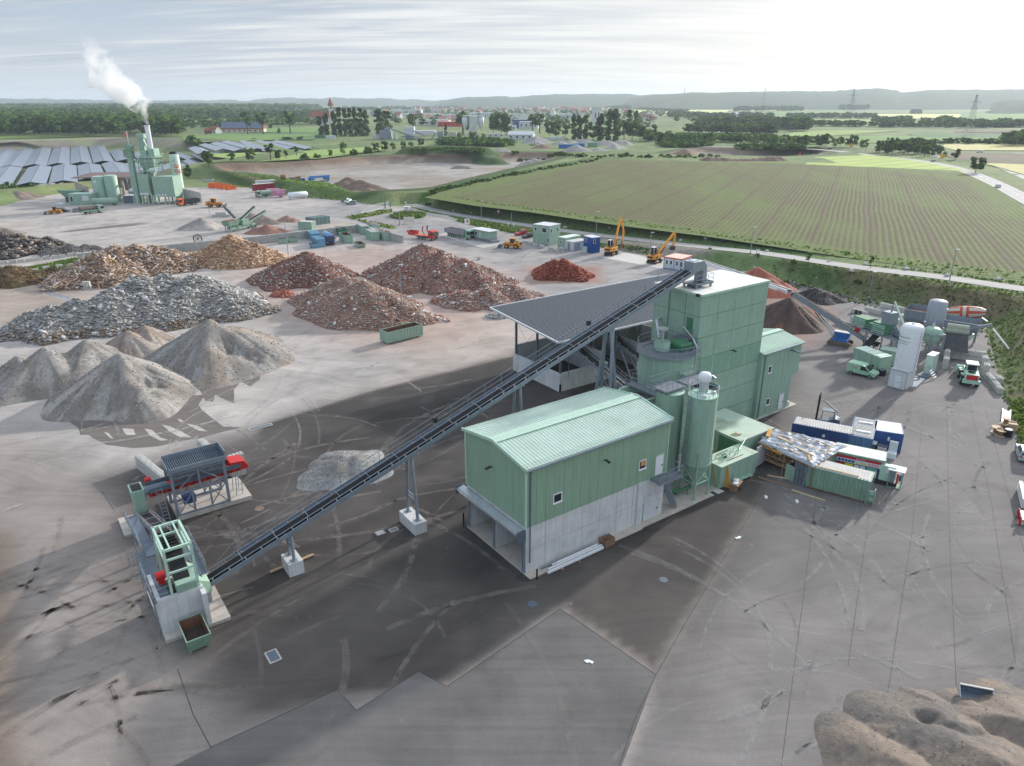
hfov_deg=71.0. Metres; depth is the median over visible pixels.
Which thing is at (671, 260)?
site office
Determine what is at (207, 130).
farm shed
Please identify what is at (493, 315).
rubble heap
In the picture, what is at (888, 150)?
tree
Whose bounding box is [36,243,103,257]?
asphalt heap
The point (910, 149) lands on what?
tree
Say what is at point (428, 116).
house
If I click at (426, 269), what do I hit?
brick rubble heap
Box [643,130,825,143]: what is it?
treeline
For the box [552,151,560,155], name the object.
bush
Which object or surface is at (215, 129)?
farm house
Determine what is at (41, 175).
solar table
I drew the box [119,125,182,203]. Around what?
asphalt plant
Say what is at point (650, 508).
door
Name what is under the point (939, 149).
tree
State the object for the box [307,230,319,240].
roll off container
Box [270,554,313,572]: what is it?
timber sleeper
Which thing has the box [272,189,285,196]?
box trailer
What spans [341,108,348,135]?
tree
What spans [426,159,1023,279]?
field
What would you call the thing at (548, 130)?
tree
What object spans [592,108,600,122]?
tower block
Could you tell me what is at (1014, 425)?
pallet stack
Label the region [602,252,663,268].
concrete slab
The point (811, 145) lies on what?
field
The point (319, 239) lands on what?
roll off container
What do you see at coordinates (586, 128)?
tree
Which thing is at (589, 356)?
belt conveyor
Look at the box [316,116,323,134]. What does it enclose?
tree
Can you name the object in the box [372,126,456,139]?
gravel works
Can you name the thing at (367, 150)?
bush
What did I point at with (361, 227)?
roll off container
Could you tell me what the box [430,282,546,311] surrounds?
brick rubble heap
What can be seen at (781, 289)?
mobile conveyor
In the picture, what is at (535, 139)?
gravel heap
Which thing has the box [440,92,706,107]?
hills
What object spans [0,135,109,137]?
field
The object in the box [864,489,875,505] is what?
trestle
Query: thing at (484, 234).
site office
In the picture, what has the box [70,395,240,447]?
wet patch
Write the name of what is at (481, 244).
weighbridge
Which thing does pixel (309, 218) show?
container
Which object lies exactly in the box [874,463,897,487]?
control cabinet
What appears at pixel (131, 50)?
sky
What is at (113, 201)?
gas tank
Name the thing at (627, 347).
belt conveyor
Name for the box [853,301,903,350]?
pug mill
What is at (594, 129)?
tree
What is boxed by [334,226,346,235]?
roll off container
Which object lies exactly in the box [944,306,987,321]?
mixer truck
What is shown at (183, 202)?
tipper truck
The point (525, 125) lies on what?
industrial hall
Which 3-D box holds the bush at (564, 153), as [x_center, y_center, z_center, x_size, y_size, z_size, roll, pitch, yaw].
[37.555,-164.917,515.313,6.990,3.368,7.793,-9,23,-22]
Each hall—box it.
[402,113,443,117]
[404,110,422,112]
[418,120,450,125]
[436,114,470,119]
[437,121,461,126]
[455,386,673,579]
[467,113,501,117]
[507,131,535,139]
[508,114,533,116]
[511,117,544,122]
[512,119,530,127]
[519,121,538,128]
[549,114,576,118]
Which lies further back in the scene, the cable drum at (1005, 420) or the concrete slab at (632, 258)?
the concrete slab at (632, 258)
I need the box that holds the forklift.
[815,392,840,423]
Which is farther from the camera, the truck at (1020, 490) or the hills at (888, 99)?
the hills at (888, 99)
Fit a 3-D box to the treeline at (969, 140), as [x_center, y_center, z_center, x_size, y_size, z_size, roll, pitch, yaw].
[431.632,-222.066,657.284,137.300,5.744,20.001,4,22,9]
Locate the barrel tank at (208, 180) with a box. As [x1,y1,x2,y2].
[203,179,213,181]
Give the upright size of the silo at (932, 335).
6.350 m
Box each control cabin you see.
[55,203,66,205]
[68,192,97,204]
[917,351,938,378]
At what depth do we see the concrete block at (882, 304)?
146.41 m
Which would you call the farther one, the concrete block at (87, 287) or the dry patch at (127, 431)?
the concrete block at (87, 287)
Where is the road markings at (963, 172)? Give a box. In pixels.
[704,146,1018,200]
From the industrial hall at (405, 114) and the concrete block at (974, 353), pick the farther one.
the industrial hall at (405, 114)
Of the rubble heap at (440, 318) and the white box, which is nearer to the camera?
the white box
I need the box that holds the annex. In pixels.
[751,328,805,419]
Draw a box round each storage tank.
[91,176,106,197]
[103,175,121,202]
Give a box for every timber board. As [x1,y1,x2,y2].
[724,466,729,487]
[758,476,789,487]
[791,489,824,500]
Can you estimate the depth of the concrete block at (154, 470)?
80.28 m
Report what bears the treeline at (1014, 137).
on the ground at (404, 174)
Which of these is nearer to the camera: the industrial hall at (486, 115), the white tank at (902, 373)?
the white tank at (902, 373)
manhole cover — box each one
[254,506,263,510]
[527,600,536,606]
[659,577,667,582]
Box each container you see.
[177,612,210,652]
[276,237,288,243]
[287,236,296,242]
[297,220,316,229]
[305,216,317,224]
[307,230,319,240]
[308,242,319,247]
[310,216,321,224]
[311,235,325,246]
[315,135,325,137]
[316,215,325,223]
[319,215,329,223]
[325,135,335,138]
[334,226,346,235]
[339,232,352,243]
[354,241,365,247]
[356,223,368,234]
[365,228,379,240]
[367,221,380,228]
[377,229,391,240]
[379,321,422,343]
[406,230,418,234]
[547,137,564,139]
[559,144,578,147]
[565,238,583,250]
[588,142,597,146]
[709,438,757,487]
[713,408,774,452]
[791,416,853,443]
[805,460,874,502]
[832,442,886,479]
[847,416,876,448]
[852,346,892,372]
[873,419,903,453]
[880,345,896,365]
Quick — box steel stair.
[651,460,682,507]
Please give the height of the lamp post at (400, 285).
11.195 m
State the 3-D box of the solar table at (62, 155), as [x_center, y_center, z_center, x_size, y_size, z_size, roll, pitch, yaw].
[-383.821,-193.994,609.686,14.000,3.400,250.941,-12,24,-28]
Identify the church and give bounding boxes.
[310,98,332,124]
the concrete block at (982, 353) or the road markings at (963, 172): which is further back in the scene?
the road markings at (963, 172)
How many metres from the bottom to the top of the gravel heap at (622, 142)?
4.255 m
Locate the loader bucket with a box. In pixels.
[957,683,993,698]
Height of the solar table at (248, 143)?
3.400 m
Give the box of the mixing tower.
[651,269,770,417]
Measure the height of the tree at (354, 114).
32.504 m
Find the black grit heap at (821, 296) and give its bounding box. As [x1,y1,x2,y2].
[797,288,848,305]
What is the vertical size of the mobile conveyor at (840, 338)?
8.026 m
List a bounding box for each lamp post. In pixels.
[399,264,402,307]
[947,249,960,283]
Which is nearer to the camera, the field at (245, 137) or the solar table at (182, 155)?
the solar table at (182, 155)
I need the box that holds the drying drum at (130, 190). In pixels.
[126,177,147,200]
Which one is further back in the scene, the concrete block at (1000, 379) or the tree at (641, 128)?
the tree at (641, 128)
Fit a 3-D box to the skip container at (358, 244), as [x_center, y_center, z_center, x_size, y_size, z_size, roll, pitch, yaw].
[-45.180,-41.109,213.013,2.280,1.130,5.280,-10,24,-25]
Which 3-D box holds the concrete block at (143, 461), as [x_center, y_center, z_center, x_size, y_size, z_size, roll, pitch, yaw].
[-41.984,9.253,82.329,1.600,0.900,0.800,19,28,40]
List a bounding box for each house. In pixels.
[122,194,134,202]
[211,126,221,132]
[393,112,402,117]
[426,113,433,119]
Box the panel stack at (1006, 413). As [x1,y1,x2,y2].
[1001,409,1010,421]
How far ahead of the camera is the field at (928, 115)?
2019.47 m
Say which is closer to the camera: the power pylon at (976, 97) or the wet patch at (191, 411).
the wet patch at (191, 411)
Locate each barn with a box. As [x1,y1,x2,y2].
[221,122,266,132]
[909,109,922,113]
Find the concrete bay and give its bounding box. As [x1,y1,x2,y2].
[182,188,202,202]
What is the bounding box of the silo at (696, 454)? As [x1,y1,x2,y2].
[677,371,718,500]
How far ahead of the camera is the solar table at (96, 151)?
602.85 m
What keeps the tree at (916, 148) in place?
on the ground at (404, 174)
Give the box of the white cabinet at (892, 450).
[887,440,898,459]
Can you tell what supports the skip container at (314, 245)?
on the yard at (92, 663)
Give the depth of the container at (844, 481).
77.89 m
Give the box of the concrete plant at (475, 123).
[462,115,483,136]
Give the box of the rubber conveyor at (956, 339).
[940,323,974,352]
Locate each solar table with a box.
[0,148,15,167]
[0,166,22,184]
[1,148,33,166]
[16,165,51,185]
[23,147,51,168]
[47,146,69,165]
[49,164,77,182]
[70,145,91,164]
[77,163,102,179]
[89,145,113,162]
[102,161,128,171]
[109,149,136,162]
[123,162,142,171]
[150,163,167,169]
[164,163,186,167]
[177,152,197,158]
[183,159,199,164]
[188,146,212,155]
[191,153,213,161]
[199,143,228,151]
[210,142,243,152]
[223,140,259,151]
[240,140,274,150]
[254,140,300,149]
[271,140,318,149]
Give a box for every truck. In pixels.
[78,204,104,213]
[175,198,199,205]
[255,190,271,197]
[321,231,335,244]
[413,225,438,240]
[444,227,474,239]
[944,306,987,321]
[1017,481,1023,507]
[1017,508,1023,524]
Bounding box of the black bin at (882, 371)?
[878,368,886,375]
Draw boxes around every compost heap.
[0,264,49,288]
[43,267,60,274]
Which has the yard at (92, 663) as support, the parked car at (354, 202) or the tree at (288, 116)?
the parked car at (354, 202)
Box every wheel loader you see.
[43,207,61,214]
[205,198,227,206]
[497,237,521,248]
[954,360,980,385]
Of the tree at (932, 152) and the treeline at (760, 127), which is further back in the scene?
the treeline at (760, 127)
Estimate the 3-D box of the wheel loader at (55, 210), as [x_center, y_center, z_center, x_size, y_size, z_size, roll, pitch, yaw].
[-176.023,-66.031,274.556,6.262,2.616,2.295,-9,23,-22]
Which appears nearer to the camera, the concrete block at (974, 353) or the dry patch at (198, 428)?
the dry patch at (198, 428)
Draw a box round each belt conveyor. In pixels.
[135,507,171,565]
[207,259,713,602]
[576,343,632,388]
[607,331,638,380]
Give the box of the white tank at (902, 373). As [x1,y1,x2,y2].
[887,321,925,389]
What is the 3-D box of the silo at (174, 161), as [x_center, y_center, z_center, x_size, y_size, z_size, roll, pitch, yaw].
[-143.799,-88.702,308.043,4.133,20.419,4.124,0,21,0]
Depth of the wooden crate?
69.48 m
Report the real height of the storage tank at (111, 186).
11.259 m
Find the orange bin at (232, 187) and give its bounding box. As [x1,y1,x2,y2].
[225,185,236,189]
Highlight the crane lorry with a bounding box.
[280,175,304,180]
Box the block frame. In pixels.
[209,208,231,216]
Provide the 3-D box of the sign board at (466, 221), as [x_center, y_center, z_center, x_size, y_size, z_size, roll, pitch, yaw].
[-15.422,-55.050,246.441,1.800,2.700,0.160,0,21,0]
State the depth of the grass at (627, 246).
206.23 m
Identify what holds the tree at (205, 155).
on the ground at (404, 174)
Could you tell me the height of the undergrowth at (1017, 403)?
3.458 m
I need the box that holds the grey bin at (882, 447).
[877,443,887,451]
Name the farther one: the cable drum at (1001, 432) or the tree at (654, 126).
the tree at (654, 126)
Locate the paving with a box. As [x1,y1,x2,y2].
[638,453,717,527]
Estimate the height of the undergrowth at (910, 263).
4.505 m
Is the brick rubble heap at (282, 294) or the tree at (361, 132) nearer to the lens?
the brick rubble heap at (282, 294)
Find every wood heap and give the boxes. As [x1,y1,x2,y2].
[37,242,202,291]
[191,233,292,269]
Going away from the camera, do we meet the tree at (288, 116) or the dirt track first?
the dirt track
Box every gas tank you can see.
[91,198,117,204]
[287,191,307,199]
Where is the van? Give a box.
[846,359,878,378]
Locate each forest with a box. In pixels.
[0,103,320,110]
[0,106,231,118]
[0,110,141,134]
[135,113,184,134]
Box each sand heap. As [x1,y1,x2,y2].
[3,190,44,199]
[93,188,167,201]
[814,678,1023,765]
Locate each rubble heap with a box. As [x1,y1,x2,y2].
[0,231,68,259]
[0,273,281,345]
[246,250,360,291]
[268,290,294,297]
[287,275,438,331]
[360,243,519,295]
[421,309,450,322]
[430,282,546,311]
[484,311,506,319]
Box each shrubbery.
[408,146,485,151]
[434,136,517,146]
[655,138,715,147]
[733,142,806,150]
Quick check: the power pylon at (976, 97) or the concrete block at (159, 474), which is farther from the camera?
the power pylon at (976, 97)
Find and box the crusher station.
[118,508,230,643]
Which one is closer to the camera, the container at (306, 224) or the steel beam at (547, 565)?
the steel beam at (547, 565)
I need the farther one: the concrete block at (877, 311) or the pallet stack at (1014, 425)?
the concrete block at (877, 311)
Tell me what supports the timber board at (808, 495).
on the yard at (92, 663)
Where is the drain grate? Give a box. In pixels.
[248,423,272,429]
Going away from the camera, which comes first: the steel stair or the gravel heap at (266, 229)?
the steel stair
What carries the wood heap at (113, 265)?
on the yard at (92, 663)
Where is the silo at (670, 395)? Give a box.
[649,370,688,489]
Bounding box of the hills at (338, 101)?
[0,97,439,105]
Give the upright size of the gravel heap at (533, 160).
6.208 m
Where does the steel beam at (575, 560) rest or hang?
on the timber bearer
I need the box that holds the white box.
[872,440,877,448]
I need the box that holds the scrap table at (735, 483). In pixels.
[729,478,742,492]
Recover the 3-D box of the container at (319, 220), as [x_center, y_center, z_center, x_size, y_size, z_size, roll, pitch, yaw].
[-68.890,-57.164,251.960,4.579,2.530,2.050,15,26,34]
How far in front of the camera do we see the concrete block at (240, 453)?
81.84 m
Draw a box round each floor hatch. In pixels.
[264,648,281,663]
[375,530,385,535]
[388,527,398,532]
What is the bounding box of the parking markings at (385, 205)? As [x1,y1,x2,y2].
[361,201,390,212]
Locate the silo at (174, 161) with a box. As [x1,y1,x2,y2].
[168,151,183,198]
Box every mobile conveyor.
[702,260,792,293]
[791,292,883,346]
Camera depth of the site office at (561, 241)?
210.22 m
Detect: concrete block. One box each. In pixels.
[81,281,90,285]
[83,285,91,289]
[134,454,145,464]
[139,458,150,469]
[144,462,155,473]
[150,466,162,477]
[155,470,164,478]
[196,438,208,446]
[227,451,244,459]
[230,468,246,477]
[851,308,858,313]
[858,310,867,314]
[864,306,871,312]
[872,309,881,314]
[879,302,888,307]
[899,306,905,311]
[942,363,947,368]
[943,356,949,363]
[944,349,950,356]
[950,353,959,358]
[961,354,967,359]
[967,355,978,360]
[968,349,979,356]
[977,351,985,356]
[981,355,988,362]
[983,362,989,370]
[984,372,992,380]
[987,375,996,383]
[991,380,1000,388]
[994,385,1003,393]
[995,375,1003,383]
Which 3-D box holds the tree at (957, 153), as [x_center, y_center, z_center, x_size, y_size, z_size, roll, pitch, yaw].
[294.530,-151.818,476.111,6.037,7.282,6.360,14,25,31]
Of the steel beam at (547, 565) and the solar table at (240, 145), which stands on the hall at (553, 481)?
the steel beam at (547, 565)
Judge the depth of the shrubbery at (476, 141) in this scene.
629.37 m
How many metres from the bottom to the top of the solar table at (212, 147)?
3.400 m
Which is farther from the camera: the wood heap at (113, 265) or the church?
the church
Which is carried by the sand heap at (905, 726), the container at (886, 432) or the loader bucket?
the loader bucket
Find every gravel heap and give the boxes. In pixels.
[0,227,26,233]
[0,340,120,406]
[40,353,198,423]
[105,325,178,358]
[143,319,294,389]
[177,218,222,230]
[236,213,281,225]
[243,224,290,234]
[276,215,300,222]
[296,450,393,490]
[449,165,472,168]
[494,148,510,151]
[513,158,541,167]
[520,136,552,143]
[530,144,552,148]
[551,141,567,144]
[561,145,591,151]
[563,140,577,143]
[575,138,592,142]
[591,148,606,150]
[597,140,618,145]
[603,144,626,148]
[614,140,633,144]
[672,148,697,154]
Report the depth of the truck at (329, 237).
214.39 m
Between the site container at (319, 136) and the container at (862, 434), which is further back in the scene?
the site container at (319, 136)
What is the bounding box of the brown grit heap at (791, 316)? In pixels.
[763,297,829,334]
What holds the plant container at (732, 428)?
on the paving
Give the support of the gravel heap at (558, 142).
on the ground at (404, 174)
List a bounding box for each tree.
[10,182,17,187]
[183,165,191,178]
[200,150,213,166]
[226,152,234,160]
[239,110,252,133]
[243,147,255,161]
[254,112,267,133]
[263,143,273,159]
[274,149,281,158]
[282,111,294,132]
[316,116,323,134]
[322,112,329,134]
[330,111,336,135]
[335,107,342,135]
[339,141,346,152]
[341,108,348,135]
[346,108,353,136]
[351,107,358,135]
[356,108,364,135]
[362,109,370,135]
[371,142,379,150]
[372,108,385,133]
[381,141,387,149]
[382,111,392,130]
[389,142,395,149]
[406,113,417,125]
[417,138,423,144]
[444,123,447,135]
[455,111,469,133]
[469,131,478,137]
[488,114,498,132]
[493,111,509,132]
[502,118,511,135]
[527,114,538,130]
[535,113,544,132]
[545,121,553,136]
[552,121,561,135]
[562,124,568,136]
[571,113,577,138]
[576,115,583,138]
[582,115,588,138]
[587,121,598,137]
[596,113,604,139]
[603,108,612,140]
[611,108,620,139]
[618,121,629,135]
[626,109,631,122]
[627,120,638,136]
[634,110,639,132]
[636,124,645,136]
[644,128,650,138]
[651,124,657,132]
[655,132,663,141]
[708,132,715,138]
[753,134,758,142]
[767,136,773,142]
[773,134,778,142]
[787,136,793,143]
[800,135,808,144]
[806,252,811,265]
[815,134,824,147]
[822,133,832,146]
[830,138,839,147]
[837,136,844,144]
[849,135,858,144]
[859,139,866,148]
[874,145,881,152]
[876,140,883,151]
[884,144,892,154]
[888,140,899,151]
[900,139,912,151]
[906,140,914,152]
[913,145,921,152]
[919,141,928,149]
[921,145,931,156]
[926,142,937,149]
[930,148,935,154]
[936,146,944,153]
[951,148,961,159]
[970,156,986,172]
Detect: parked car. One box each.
[345,200,356,204]
[514,229,527,235]
[521,232,532,237]
[1015,443,1023,460]
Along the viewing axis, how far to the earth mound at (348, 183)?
355.93 m
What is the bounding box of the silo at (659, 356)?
[636,326,701,454]
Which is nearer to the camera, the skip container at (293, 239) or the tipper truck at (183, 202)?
the skip container at (293, 239)
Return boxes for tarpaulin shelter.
[756,429,846,488]
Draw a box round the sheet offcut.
[738,473,753,479]
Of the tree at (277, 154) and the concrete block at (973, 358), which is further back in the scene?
the tree at (277, 154)
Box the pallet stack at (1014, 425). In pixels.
[1007,421,1018,432]
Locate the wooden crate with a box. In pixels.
[599,533,614,547]
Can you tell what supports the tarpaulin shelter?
on the yard at (92, 663)
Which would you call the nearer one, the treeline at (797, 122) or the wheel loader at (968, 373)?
the wheel loader at (968, 373)
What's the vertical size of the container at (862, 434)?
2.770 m
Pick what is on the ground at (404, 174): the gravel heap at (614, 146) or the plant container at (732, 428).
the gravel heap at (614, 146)
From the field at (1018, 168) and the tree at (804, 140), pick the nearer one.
the field at (1018, 168)
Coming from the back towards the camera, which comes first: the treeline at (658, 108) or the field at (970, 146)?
the treeline at (658, 108)
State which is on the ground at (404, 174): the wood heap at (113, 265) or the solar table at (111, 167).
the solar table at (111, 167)
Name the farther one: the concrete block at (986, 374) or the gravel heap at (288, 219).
the gravel heap at (288, 219)
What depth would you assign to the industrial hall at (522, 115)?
1511.27 m
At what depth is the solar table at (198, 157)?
568.35 m
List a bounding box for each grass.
[25,257,77,270]
[345,208,393,228]
[389,210,425,218]
[457,219,532,234]
[600,243,660,254]
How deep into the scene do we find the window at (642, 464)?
70.33 m
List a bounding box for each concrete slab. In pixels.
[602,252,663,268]
[911,376,924,386]
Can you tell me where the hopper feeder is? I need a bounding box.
[127,441,251,525]
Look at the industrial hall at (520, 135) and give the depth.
735.59 m
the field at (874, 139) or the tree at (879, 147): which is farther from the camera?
the field at (874, 139)
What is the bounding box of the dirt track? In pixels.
[12,138,106,140]
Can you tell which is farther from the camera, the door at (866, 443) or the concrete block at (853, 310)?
the concrete block at (853, 310)
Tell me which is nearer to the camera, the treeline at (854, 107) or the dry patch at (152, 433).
the dry patch at (152, 433)
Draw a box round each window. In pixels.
[553,492,562,504]
[638,458,646,470]
[765,398,769,405]
[767,365,771,373]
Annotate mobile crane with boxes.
[308,175,329,181]
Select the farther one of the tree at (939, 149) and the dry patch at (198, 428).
the tree at (939, 149)
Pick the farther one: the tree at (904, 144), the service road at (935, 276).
the tree at (904, 144)
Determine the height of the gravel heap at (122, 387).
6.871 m
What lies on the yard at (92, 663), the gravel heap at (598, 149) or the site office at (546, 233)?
the site office at (546, 233)
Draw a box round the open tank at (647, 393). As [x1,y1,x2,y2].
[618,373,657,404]
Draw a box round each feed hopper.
[57,190,84,201]
[903,303,927,325]
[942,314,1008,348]
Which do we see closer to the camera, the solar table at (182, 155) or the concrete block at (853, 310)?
the concrete block at (853, 310)
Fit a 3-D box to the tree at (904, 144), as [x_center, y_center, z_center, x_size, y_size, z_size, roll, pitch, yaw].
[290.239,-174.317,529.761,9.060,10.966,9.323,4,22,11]
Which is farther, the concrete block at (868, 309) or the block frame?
the block frame
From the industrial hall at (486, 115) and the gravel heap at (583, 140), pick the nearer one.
the gravel heap at (583, 140)
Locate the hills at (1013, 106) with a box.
[990,99,1023,113]
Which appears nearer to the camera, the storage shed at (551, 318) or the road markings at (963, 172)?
the storage shed at (551, 318)
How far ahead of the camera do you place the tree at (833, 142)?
601.81 m
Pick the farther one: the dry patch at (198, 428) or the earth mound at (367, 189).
the earth mound at (367, 189)
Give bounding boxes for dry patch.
[123,428,134,434]
[145,429,166,440]
[163,425,189,436]
[188,424,205,430]
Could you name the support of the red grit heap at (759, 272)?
on the yard at (92, 663)
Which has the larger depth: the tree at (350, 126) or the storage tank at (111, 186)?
the tree at (350, 126)
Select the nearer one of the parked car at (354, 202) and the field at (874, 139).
the parked car at (354, 202)
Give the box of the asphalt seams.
[4,356,1023,765]
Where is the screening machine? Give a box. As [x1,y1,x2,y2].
[221,205,265,231]
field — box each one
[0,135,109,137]
[181,134,314,141]
[195,146,383,160]
[207,132,318,139]
[265,122,308,124]
[266,127,317,131]
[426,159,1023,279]
[603,110,728,112]
[737,143,820,146]
[751,111,845,117]
[786,130,900,135]
[806,154,966,170]
[811,136,999,142]
[813,119,1023,126]
[852,114,960,117]
[909,134,1004,137]
[941,153,1023,163]
[943,143,1023,149]
[955,129,1020,132]
[958,114,1023,119]
[984,163,1023,173]
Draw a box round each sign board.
[403,217,413,223]
[464,219,469,223]
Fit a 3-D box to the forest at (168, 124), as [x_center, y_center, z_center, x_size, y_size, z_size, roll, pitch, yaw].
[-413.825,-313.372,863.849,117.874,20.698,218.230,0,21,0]
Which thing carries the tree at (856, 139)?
on the ground at (404, 174)
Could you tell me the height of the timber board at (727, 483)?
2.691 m
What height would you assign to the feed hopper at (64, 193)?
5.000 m
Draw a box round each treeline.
[181,115,316,127]
[224,109,328,117]
[318,105,458,110]
[380,108,693,128]
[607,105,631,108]
[636,107,688,111]
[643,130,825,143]
[666,111,775,116]
[682,122,779,133]
[690,115,792,127]
[733,105,804,110]
[781,115,814,129]
[785,112,878,117]
[813,119,1015,126]
[838,104,869,109]
[870,115,952,121]
[907,137,1023,143]
[937,117,1023,126]
[996,129,1023,143]
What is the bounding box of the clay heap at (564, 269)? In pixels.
[531,258,594,281]
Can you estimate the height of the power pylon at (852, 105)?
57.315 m
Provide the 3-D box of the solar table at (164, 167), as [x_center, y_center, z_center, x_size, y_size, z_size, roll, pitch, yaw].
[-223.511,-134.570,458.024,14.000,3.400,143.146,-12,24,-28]
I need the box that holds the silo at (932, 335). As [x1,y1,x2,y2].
[921,321,945,359]
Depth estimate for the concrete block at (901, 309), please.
143.46 m
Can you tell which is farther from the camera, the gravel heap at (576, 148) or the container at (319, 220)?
the gravel heap at (576, 148)
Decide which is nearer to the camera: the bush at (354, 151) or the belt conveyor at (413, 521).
the belt conveyor at (413, 521)
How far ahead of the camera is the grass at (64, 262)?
188.82 m
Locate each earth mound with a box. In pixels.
[333,177,389,190]
[353,187,374,191]
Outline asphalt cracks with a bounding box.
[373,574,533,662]
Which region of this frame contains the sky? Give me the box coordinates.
[0,0,1023,100]
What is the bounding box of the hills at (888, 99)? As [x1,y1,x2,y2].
[629,88,1023,109]
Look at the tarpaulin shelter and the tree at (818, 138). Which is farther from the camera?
the tree at (818, 138)
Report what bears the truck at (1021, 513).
on the yard at (92, 663)
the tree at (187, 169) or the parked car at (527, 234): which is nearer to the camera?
the parked car at (527, 234)
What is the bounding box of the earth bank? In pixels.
[698,156,789,161]
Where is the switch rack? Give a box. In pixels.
[886,464,906,489]
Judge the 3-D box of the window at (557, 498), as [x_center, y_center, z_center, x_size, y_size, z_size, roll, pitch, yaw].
[4.100,10.343,64.566,1.130,1.010,0.250,-15,26,-33]
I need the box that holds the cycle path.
[991,165,1023,178]
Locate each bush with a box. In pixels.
[0,181,12,188]
[183,135,201,145]
[299,153,309,159]
[313,153,321,158]
[349,149,357,154]
[363,146,372,153]
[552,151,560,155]
[560,151,567,155]
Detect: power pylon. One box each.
[846,89,855,118]
[963,94,979,135]
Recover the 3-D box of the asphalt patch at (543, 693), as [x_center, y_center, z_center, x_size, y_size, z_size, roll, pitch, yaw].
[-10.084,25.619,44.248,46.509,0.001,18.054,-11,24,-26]
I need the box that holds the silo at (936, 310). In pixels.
[922,299,947,348]
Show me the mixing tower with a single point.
(721, 318)
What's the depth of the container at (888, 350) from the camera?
116.56 m
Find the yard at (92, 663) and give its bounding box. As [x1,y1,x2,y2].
[0,187,1023,765]
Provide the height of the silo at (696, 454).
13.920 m
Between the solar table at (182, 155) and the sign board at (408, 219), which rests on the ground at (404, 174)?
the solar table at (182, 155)
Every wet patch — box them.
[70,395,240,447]
[199,376,259,402]
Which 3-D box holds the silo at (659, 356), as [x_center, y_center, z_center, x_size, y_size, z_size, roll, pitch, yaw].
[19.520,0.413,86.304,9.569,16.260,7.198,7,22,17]
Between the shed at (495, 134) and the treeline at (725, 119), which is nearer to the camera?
the shed at (495, 134)
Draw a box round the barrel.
[1003,428,1012,437]
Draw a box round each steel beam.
[541,543,594,569]
[547,544,601,570]
[547,546,603,573]
[556,546,590,563]
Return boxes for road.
[407,204,1023,290]
[693,146,1023,203]
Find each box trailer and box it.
[251,182,274,191]
[255,179,274,183]
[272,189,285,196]
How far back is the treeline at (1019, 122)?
1112.20 m
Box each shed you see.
[71,172,143,194]
[204,128,211,133]
[488,133,503,136]
[490,274,670,391]
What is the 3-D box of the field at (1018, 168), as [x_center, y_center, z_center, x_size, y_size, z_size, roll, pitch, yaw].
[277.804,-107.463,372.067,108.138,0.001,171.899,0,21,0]
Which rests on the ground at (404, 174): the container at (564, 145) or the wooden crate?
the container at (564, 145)
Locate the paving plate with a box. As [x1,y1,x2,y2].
[713,488,723,493]
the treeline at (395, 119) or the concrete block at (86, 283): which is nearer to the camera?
the concrete block at (86, 283)
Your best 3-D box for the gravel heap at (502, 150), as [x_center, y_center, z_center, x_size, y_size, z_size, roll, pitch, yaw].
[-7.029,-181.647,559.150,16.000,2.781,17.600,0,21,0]
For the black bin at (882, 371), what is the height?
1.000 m
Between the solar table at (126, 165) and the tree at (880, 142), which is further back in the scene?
the tree at (880, 142)
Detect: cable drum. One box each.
[990,425,1002,433]
[995,428,1005,437]
[1001,417,1010,424]
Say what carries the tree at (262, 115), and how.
on the ground at (404, 174)
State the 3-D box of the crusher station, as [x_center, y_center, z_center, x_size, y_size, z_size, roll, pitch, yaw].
[-32.180,13.395,64.904,5.972,7.700,22.150,-15,26,-33]
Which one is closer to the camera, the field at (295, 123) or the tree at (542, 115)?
the tree at (542, 115)
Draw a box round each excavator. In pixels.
[603,217,624,255]
[646,232,675,263]
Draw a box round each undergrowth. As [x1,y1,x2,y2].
[231,171,344,200]
[419,195,1023,277]
[767,259,1023,442]
[1007,398,1023,444]
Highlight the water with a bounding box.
[36,284,71,299]
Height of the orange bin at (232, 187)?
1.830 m
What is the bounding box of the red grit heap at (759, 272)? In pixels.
[744,267,797,297]
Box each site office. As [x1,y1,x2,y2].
[471,227,499,242]
[533,222,559,245]
[558,234,580,248]
[583,235,599,252]
[663,253,692,270]
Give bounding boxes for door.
[642,497,658,521]
[654,453,663,475]
[685,317,692,334]
[777,393,783,409]
[849,436,860,445]
[860,438,871,447]
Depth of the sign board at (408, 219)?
252.86 m
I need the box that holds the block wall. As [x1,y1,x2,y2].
[77,225,403,259]
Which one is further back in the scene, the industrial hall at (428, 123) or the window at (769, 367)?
the industrial hall at (428, 123)
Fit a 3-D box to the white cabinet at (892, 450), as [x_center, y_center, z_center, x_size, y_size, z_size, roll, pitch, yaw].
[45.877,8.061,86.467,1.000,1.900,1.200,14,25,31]
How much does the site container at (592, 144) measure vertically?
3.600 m
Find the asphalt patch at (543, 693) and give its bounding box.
[174,609,654,765]
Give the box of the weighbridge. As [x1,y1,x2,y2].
[439,233,503,247]
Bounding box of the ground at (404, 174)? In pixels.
[0,106,1023,419]

